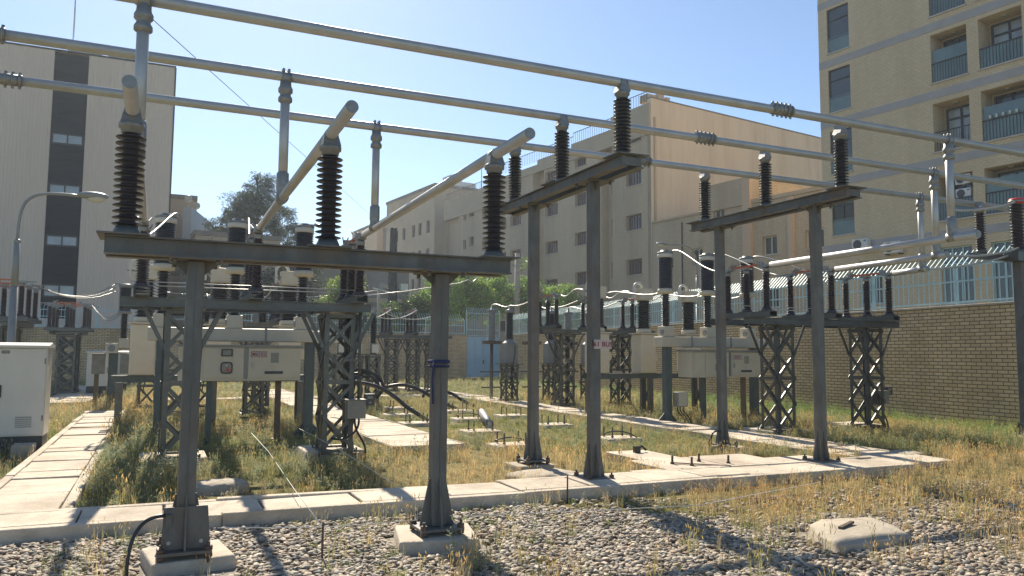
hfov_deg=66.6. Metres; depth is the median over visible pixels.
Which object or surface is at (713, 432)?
earth cable
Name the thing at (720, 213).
window
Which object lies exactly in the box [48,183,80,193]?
window
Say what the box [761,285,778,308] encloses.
window
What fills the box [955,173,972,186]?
air conditioner
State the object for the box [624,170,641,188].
window
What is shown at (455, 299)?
leafy tree
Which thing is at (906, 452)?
stone lid
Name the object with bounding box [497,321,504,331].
window
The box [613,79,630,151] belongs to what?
post insulator
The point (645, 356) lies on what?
current transformer
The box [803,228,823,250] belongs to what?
window
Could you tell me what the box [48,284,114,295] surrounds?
jumper wire
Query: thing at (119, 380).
platform stand
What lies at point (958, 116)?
window
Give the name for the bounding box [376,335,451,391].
lattice stand
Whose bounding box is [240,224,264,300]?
disconnector pole
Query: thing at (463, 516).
marker string
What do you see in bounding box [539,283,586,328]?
leafy tree
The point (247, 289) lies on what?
operating rods
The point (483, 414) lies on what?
floodlight
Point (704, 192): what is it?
post insulator
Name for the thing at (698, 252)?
window
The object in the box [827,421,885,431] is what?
concrete plinth
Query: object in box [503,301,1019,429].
brick wall
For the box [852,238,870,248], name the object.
air conditioner
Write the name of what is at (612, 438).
concrete plinth
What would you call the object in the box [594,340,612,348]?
sign plate
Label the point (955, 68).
apartment building
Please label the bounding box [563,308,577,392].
surge arrester
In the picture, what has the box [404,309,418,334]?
disconnector pole
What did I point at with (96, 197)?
street lamp
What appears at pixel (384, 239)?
building
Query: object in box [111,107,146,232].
post insulator
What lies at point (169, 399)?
cross path
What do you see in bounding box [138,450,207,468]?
concrete plinth
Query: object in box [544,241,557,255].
window
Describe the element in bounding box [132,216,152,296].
disconnector pole
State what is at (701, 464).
flat bar
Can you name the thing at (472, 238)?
window
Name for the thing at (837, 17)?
window
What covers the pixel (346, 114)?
bus tube
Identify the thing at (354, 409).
drive box
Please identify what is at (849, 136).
window
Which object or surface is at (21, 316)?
disconnector pole
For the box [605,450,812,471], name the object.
duct cover slabs
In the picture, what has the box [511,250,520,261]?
window
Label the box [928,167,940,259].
bus tube
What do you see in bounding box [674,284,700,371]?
current transformer
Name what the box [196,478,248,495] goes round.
stone lid
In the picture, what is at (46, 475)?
path
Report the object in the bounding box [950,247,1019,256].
jumper wire
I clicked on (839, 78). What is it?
window
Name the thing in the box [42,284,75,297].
window
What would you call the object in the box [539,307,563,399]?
voltage transformer
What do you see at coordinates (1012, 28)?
window
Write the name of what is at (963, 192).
air conditioner
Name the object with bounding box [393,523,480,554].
concrete plinth
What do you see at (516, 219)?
window
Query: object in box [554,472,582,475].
concrete plinth
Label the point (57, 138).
window
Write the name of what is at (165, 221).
jumper wire
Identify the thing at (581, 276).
window
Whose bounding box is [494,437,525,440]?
wire loop
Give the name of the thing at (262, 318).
voltage transformer
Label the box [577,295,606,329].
disconnector pole
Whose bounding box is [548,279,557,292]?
window
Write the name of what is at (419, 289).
overhead wire
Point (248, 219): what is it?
jumper wire
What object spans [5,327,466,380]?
brick wall
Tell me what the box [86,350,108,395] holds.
outdoor cabinet
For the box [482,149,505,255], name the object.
post insulator
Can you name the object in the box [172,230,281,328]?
building
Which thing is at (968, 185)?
window
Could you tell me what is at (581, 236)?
window
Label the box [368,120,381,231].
bus tube
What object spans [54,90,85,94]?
window
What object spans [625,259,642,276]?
window
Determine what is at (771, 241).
window
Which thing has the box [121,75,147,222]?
bus tube
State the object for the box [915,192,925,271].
bus tube
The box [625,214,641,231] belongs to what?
window
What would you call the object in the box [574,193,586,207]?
window
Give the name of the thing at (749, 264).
jumper wire
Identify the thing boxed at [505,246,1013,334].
bar fence
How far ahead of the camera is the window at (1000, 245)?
33.58 m
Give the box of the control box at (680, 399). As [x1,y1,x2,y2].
[673,392,690,422]
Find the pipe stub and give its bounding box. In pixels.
[633,445,646,452]
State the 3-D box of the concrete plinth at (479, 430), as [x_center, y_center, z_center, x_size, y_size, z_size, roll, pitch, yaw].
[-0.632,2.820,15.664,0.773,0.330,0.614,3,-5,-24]
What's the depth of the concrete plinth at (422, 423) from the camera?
17.23 m
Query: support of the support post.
on the concrete plinth
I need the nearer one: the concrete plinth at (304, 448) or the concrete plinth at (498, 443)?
the concrete plinth at (304, 448)
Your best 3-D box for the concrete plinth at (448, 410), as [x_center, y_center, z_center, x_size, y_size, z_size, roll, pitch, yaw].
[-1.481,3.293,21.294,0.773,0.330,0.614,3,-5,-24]
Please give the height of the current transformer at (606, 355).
2.444 m
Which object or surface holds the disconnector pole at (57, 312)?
on the lattice stand at (62, 344)
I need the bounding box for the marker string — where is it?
[217,428,818,527]
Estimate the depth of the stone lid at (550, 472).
10.00 m
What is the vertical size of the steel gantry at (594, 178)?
3.824 m
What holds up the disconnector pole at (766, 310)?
on the lattice stand at (777, 325)
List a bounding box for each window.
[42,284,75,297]
[45,234,77,246]
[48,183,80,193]
[51,132,83,145]
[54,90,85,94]
[469,237,473,246]
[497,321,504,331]
[509,215,520,227]
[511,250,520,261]
[544,203,557,217]
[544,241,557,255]
[548,171,557,181]
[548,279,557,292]
[574,158,586,168]
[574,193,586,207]
[574,232,586,246]
[577,272,585,285]
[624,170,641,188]
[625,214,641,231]
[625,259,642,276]
[627,305,638,320]
[690,248,702,266]
[712,210,723,231]
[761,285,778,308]
[762,235,777,255]
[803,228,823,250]
[827,2,848,40]
[829,64,850,99]
[830,127,851,156]
[832,200,853,221]
[858,259,883,305]
[940,245,975,305]
[943,34,966,47]
[946,104,970,146]
[954,181,972,197]
[991,16,1021,44]
[991,240,1013,302]
[994,89,1023,104]
[998,169,1023,176]
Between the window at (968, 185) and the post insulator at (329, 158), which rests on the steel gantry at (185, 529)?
the post insulator at (329, 158)
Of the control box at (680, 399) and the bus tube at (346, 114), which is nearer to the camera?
the bus tube at (346, 114)
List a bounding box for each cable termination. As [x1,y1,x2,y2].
[331,319,343,405]
[349,314,367,398]
[364,307,384,406]
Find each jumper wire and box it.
[32,284,114,298]
[38,286,115,296]
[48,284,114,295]
[150,212,177,235]
[247,218,249,233]
[368,310,415,318]
[375,308,430,319]
[561,288,584,296]
[608,291,657,295]
[654,294,699,296]
[672,250,714,271]
[725,254,778,275]
[753,256,836,278]
[929,255,1008,269]
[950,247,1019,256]
[955,201,1014,211]
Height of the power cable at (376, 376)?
0.431 m
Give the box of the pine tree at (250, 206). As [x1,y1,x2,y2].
[202,171,314,266]
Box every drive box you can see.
[331,313,374,458]
[870,363,891,430]
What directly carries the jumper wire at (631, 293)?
attached to the circuit breaker at (741, 364)
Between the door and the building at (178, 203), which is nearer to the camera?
the door
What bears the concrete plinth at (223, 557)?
on the ground at (255, 487)
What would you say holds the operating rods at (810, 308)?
attached to the disconnector pole at (889, 315)
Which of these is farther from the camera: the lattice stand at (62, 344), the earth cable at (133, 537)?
the lattice stand at (62, 344)
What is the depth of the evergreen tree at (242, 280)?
54.69 m
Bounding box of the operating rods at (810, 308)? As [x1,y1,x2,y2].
[742,305,877,313]
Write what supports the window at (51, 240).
in the office building at (57, 141)
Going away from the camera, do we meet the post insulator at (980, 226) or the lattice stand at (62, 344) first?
the post insulator at (980, 226)
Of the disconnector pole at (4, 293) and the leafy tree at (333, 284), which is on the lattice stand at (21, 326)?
the disconnector pole at (4, 293)
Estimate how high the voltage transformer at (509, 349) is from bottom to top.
3.100 m
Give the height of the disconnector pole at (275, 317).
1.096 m
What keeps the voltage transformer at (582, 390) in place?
on the ground at (255, 487)
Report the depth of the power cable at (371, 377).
22.34 m
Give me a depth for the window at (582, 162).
66.23 m
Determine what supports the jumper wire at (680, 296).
attached to the circuit breaker at (741, 364)
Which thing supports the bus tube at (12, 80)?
on the post insulator at (514, 172)
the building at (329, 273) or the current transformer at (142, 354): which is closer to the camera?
the current transformer at (142, 354)
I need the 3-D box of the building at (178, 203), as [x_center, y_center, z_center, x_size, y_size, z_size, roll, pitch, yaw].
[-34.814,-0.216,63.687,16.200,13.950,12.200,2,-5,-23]
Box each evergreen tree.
[181,237,231,298]
[211,264,263,321]
[239,266,293,322]
[260,267,324,318]
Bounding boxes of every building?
[0,0,176,328]
[167,194,197,320]
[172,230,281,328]
[178,195,209,320]
[282,268,366,330]
[351,225,385,250]
[366,271,408,332]
[383,228,385,250]
[386,169,481,333]
[444,92,821,370]
[652,178,824,324]
[817,0,1023,312]
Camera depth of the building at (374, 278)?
81.82 m
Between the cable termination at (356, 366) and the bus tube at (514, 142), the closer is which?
the bus tube at (514, 142)
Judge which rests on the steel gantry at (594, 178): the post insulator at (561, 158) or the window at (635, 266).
the post insulator at (561, 158)
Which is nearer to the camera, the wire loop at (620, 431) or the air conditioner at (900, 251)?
the wire loop at (620, 431)
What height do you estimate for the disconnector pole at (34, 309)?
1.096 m
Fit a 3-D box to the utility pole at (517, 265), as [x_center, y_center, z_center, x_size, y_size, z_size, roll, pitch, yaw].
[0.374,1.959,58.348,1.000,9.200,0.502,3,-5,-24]
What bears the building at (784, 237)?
on the ground at (255, 487)
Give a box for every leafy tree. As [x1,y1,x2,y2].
[314,275,368,320]
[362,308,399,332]
[380,289,430,333]
[404,276,469,326]
[449,275,499,334]
[473,275,514,326]
[504,256,548,333]
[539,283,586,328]
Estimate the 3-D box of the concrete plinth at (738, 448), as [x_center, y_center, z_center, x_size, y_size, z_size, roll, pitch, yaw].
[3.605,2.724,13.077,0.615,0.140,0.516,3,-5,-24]
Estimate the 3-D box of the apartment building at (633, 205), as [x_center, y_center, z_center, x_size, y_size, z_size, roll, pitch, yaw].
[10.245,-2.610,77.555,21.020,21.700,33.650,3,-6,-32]
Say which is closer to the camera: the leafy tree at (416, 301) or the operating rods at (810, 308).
the operating rods at (810, 308)
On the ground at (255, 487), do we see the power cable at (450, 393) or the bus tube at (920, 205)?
the power cable at (450, 393)
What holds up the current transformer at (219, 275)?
on the platform stand at (119, 380)
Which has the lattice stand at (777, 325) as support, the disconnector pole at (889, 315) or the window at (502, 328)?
the disconnector pole at (889, 315)
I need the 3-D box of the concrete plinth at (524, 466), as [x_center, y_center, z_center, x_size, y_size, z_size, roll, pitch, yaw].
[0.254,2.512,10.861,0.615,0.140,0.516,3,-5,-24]
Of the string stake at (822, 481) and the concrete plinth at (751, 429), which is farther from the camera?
the concrete plinth at (751, 429)
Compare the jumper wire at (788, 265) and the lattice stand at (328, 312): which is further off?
the jumper wire at (788, 265)
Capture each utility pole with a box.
[373,287,393,330]
[378,228,407,306]
[511,253,523,333]
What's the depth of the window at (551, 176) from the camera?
69.98 m
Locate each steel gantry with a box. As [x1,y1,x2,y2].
[96,230,519,562]
[500,151,649,479]
[686,185,866,462]
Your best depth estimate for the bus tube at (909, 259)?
14.14 m
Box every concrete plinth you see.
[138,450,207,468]
[138,540,236,575]
[295,444,363,461]
[381,406,413,417]
[383,400,412,410]
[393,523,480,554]
[398,412,428,426]
[447,402,472,413]
[449,409,482,422]
[458,419,501,435]
[485,431,526,450]
[493,406,526,418]
[504,461,556,471]
[539,414,572,428]
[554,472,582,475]
[601,425,642,443]
[705,445,748,453]
[742,426,806,435]
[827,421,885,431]
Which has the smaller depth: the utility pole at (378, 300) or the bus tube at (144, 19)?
the bus tube at (144, 19)
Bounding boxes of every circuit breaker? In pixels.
[91,283,131,405]
[146,213,338,442]
[654,250,769,423]
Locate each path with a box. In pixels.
[0,410,125,511]
[0,456,914,546]
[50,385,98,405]
[152,394,428,401]
[256,389,464,454]
[374,383,954,468]
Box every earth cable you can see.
[124,514,165,575]
[710,430,720,443]
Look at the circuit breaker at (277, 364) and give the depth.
14.10 m
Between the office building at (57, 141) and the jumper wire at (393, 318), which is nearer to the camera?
the jumper wire at (393, 318)
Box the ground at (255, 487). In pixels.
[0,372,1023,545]
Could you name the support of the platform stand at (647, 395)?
on the ground at (255, 487)
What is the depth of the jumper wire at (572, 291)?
21.01 m
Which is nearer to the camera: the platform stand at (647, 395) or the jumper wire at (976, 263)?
the jumper wire at (976, 263)
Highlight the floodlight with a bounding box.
[479,409,493,428]
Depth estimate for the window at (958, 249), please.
35.12 m
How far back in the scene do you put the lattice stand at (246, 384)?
19.29 m
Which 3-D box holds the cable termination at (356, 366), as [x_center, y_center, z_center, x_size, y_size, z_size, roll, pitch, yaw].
[-4.524,1.991,22.633,0.600,2.910,0.540,3,-5,-24]
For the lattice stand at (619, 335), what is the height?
2.270 m
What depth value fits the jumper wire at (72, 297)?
21.01 m
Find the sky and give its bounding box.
[0,0,820,245]
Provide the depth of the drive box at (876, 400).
16.63 m
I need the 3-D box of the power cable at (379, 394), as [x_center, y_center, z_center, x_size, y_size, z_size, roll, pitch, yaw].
[-2.672,3.096,22.074,2.446,0.802,0.253,0,-5,3]
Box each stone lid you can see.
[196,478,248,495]
[505,468,574,478]
[809,517,912,554]
[888,450,925,455]
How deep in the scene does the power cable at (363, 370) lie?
22.44 m
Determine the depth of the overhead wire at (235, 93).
14.63 m
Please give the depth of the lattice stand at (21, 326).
20.13 m
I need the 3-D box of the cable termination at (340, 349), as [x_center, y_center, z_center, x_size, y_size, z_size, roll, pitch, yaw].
[-4.898,1.955,22.246,0.600,2.910,0.540,3,-5,-24]
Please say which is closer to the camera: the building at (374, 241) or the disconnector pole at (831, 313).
the disconnector pole at (831, 313)
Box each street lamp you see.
[7,191,108,341]
[656,242,698,321]
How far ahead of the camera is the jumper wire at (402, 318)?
25.92 m
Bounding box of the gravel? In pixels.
[0,477,1023,575]
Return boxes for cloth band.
[428,360,449,403]
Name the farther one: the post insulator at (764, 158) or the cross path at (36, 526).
the post insulator at (764, 158)
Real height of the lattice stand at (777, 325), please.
2.270 m
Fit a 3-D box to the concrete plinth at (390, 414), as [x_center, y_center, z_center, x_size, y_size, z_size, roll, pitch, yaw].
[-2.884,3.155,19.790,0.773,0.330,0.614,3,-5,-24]
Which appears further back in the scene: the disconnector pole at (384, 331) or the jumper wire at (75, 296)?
the disconnector pole at (384, 331)
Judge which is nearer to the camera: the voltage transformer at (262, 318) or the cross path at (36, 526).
the cross path at (36, 526)
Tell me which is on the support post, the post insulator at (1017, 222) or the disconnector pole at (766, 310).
the post insulator at (1017, 222)
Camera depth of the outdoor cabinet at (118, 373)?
30.84 m
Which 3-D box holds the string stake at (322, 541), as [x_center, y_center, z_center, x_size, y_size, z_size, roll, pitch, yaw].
[-1.461,1.957,6.014,0.017,0.300,0.017,3,-5,-24]
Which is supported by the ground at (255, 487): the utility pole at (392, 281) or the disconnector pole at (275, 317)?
the utility pole at (392, 281)
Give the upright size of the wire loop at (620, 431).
0.129 m
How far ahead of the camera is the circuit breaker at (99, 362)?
23.00 m
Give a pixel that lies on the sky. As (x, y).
(762, 51)
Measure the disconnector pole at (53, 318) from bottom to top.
1.096 m
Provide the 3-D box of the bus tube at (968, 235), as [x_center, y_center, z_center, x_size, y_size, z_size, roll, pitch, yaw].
[5.711,-0.597,12.802,0.116,0.136,4.087,3,-5,-24]
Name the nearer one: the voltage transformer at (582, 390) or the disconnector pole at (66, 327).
the voltage transformer at (582, 390)
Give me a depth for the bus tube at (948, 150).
11.34 m
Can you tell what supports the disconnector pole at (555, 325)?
on the lattice stand at (619, 335)
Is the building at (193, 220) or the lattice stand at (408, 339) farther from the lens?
the building at (193, 220)
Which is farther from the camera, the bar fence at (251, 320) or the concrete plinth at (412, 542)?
the bar fence at (251, 320)
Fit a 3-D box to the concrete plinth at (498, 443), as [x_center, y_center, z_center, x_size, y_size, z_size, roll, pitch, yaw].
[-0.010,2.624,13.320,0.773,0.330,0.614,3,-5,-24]
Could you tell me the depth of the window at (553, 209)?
69.51 m
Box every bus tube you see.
[0,25,1023,188]
[0,71,1008,210]
[116,0,1023,156]
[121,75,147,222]
[133,0,153,160]
[257,100,358,230]
[275,68,292,204]
[361,127,534,237]
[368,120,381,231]
[769,230,980,267]
[834,251,949,271]
[892,266,929,275]
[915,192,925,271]
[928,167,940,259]
[942,133,956,241]
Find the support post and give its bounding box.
[970,251,1023,435]
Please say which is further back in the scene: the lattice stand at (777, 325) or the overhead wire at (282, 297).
the overhead wire at (282, 297)
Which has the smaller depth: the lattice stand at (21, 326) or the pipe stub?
the pipe stub
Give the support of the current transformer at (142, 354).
on the platform stand at (119, 380)
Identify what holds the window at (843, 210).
in the apartment building at (955, 68)
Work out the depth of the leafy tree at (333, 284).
51.64 m
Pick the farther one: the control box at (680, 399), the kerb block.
the control box at (680, 399)
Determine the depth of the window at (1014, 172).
34.22 m
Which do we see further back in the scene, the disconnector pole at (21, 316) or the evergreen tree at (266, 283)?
the evergreen tree at (266, 283)
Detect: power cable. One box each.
[328,381,428,420]
[354,369,384,386]
[354,372,383,385]
[355,375,379,385]
[375,383,459,408]
[422,389,474,406]
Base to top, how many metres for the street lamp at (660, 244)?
6.870 m
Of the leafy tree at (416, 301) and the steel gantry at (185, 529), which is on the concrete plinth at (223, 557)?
the steel gantry at (185, 529)
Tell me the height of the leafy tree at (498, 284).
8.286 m
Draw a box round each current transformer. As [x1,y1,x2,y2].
[127,259,158,375]
[203,265,231,344]
[273,266,303,358]
[582,282,612,373]
[629,282,658,372]
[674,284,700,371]
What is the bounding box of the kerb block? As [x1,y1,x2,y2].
[10,442,35,458]
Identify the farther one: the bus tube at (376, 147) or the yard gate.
the yard gate
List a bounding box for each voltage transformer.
[135,310,156,407]
[199,295,210,406]
[250,299,270,405]
[496,305,522,400]
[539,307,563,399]
[576,312,586,398]
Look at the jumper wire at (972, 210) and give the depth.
13.17 m
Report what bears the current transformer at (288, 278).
on the platform stand at (119, 380)
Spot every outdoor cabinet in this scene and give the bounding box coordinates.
[0,342,55,452]
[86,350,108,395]
[117,351,128,390]
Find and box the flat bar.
[674,462,730,465]
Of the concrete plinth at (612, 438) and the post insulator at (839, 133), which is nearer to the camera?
the post insulator at (839, 133)
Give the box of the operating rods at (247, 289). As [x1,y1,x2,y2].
[130,280,353,293]
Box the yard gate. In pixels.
[466,307,499,377]
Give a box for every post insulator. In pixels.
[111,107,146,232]
[315,131,342,245]
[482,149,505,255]
[508,146,521,200]
[554,114,568,179]
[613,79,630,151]
[699,172,710,220]
[758,151,772,204]
[832,125,848,186]
[974,201,986,252]
[1007,198,1023,251]
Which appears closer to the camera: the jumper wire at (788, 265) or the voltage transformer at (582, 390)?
the jumper wire at (788, 265)
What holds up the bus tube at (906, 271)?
attached to the disconnector pole at (889, 315)
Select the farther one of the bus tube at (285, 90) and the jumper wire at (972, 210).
the jumper wire at (972, 210)
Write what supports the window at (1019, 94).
in the apartment building at (955, 68)
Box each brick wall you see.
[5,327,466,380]
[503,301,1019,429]
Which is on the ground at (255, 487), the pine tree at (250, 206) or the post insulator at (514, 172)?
the pine tree at (250, 206)
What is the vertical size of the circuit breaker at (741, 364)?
4.050 m
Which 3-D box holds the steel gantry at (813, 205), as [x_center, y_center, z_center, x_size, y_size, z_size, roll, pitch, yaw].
[3.980,0.662,12.133,0.420,3.874,3.530,3,-5,-24]
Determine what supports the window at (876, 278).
in the apartment building at (955, 68)
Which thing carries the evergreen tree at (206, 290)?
on the ground at (255, 487)
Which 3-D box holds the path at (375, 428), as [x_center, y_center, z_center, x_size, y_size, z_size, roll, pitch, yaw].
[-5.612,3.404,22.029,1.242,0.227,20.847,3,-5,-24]
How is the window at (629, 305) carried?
in the apartment building at (633, 205)
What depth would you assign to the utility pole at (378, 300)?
51.44 m
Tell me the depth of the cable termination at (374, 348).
22.77 m
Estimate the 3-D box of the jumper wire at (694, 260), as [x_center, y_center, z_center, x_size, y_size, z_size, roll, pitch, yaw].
[4.023,-0.607,17.244,0.070,0.785,2.444,1,-5,-10]
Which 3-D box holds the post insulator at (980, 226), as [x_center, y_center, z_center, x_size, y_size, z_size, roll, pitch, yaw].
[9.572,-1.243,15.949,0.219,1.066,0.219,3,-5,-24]
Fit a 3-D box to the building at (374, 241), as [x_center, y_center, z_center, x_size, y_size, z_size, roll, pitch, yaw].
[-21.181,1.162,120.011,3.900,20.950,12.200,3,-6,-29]
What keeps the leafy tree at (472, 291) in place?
on the ground at (255, 487)
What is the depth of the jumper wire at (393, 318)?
27.15 m
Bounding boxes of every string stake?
[321,522,323,557]
[821,473,822,492]
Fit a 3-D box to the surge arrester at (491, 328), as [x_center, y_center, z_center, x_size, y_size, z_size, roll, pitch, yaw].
[-0.701,2.236,26.798,0.800,3.280,0.400,3,-5,-24]
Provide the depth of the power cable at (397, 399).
18.29 m
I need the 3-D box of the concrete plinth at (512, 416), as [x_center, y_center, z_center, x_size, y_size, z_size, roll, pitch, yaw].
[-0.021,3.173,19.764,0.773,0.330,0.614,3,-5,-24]
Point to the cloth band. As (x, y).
(433, 366)
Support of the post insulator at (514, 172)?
on the steel gantry at (594, 178)
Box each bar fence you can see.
[0,303,464,334]
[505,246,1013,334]
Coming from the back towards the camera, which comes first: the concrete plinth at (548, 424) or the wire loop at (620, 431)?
the concrete plinth at (548, 424)
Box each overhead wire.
[132,288,388,298]
[135,4,386,229]
[369,276,477,295]
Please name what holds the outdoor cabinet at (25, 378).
on the ground at (255, 487)
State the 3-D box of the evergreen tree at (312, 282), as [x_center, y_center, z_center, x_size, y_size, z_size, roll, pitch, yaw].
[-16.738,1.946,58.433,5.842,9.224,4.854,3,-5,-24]
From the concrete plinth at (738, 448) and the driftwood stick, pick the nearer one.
the driftwood stick
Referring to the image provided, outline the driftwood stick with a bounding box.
[838,521,853,528]
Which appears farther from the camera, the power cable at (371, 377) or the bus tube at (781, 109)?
the power cable at (371, 377)
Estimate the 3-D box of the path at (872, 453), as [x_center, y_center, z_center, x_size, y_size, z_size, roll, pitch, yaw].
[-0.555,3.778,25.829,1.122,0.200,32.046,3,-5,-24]
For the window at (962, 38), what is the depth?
36.64 m
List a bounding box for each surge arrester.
[248,313,258,394]
[480,306,502,397]
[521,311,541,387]
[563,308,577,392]
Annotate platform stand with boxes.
[110,374,303,426]
[582,373,700,413]
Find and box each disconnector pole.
[0,279,36,320]
[0,282,42,322]
[0,286,48,323]
[41,300,94,330]
[45,301,95,331]
[55,303,98,331]
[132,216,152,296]
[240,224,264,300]
[268,281,281,322]
[335,231,368,303]
[379,307,392,334]
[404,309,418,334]
[539,292,561,329]
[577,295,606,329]
[617,297,638,330]
[725,260,776,318]
[779,265,841,318]
[834,269,899,320]
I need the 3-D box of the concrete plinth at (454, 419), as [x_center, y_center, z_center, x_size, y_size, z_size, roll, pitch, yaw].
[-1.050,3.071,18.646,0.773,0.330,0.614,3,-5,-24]
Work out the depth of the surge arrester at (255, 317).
23.60 m
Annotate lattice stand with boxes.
[0,320,34,342]
[48,330,88,393]
[120,296,374,458]
[167,321,278,415]
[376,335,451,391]
[539,329,655,406]
[711,317,900,434]
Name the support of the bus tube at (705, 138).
on the post insulator at (561, 158)
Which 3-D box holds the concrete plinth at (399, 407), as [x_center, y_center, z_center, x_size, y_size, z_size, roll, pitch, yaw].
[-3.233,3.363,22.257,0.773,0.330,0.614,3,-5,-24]
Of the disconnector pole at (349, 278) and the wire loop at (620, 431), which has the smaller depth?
the disconnector pole at (349, 278)
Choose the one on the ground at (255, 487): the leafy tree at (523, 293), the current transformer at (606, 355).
the leafy tree at (523, 293)
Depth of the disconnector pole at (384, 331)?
31.21 m
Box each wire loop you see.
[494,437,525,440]
[603,431,635,436]
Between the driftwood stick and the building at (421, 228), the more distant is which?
the building at (421, 228)
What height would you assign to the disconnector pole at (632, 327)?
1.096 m
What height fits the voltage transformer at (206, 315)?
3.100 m
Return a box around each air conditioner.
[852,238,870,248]
[883,241,902,255]
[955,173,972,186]
[955,187,972,197]
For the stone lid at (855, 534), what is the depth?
6.71 m
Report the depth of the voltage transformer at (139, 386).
20.75 m

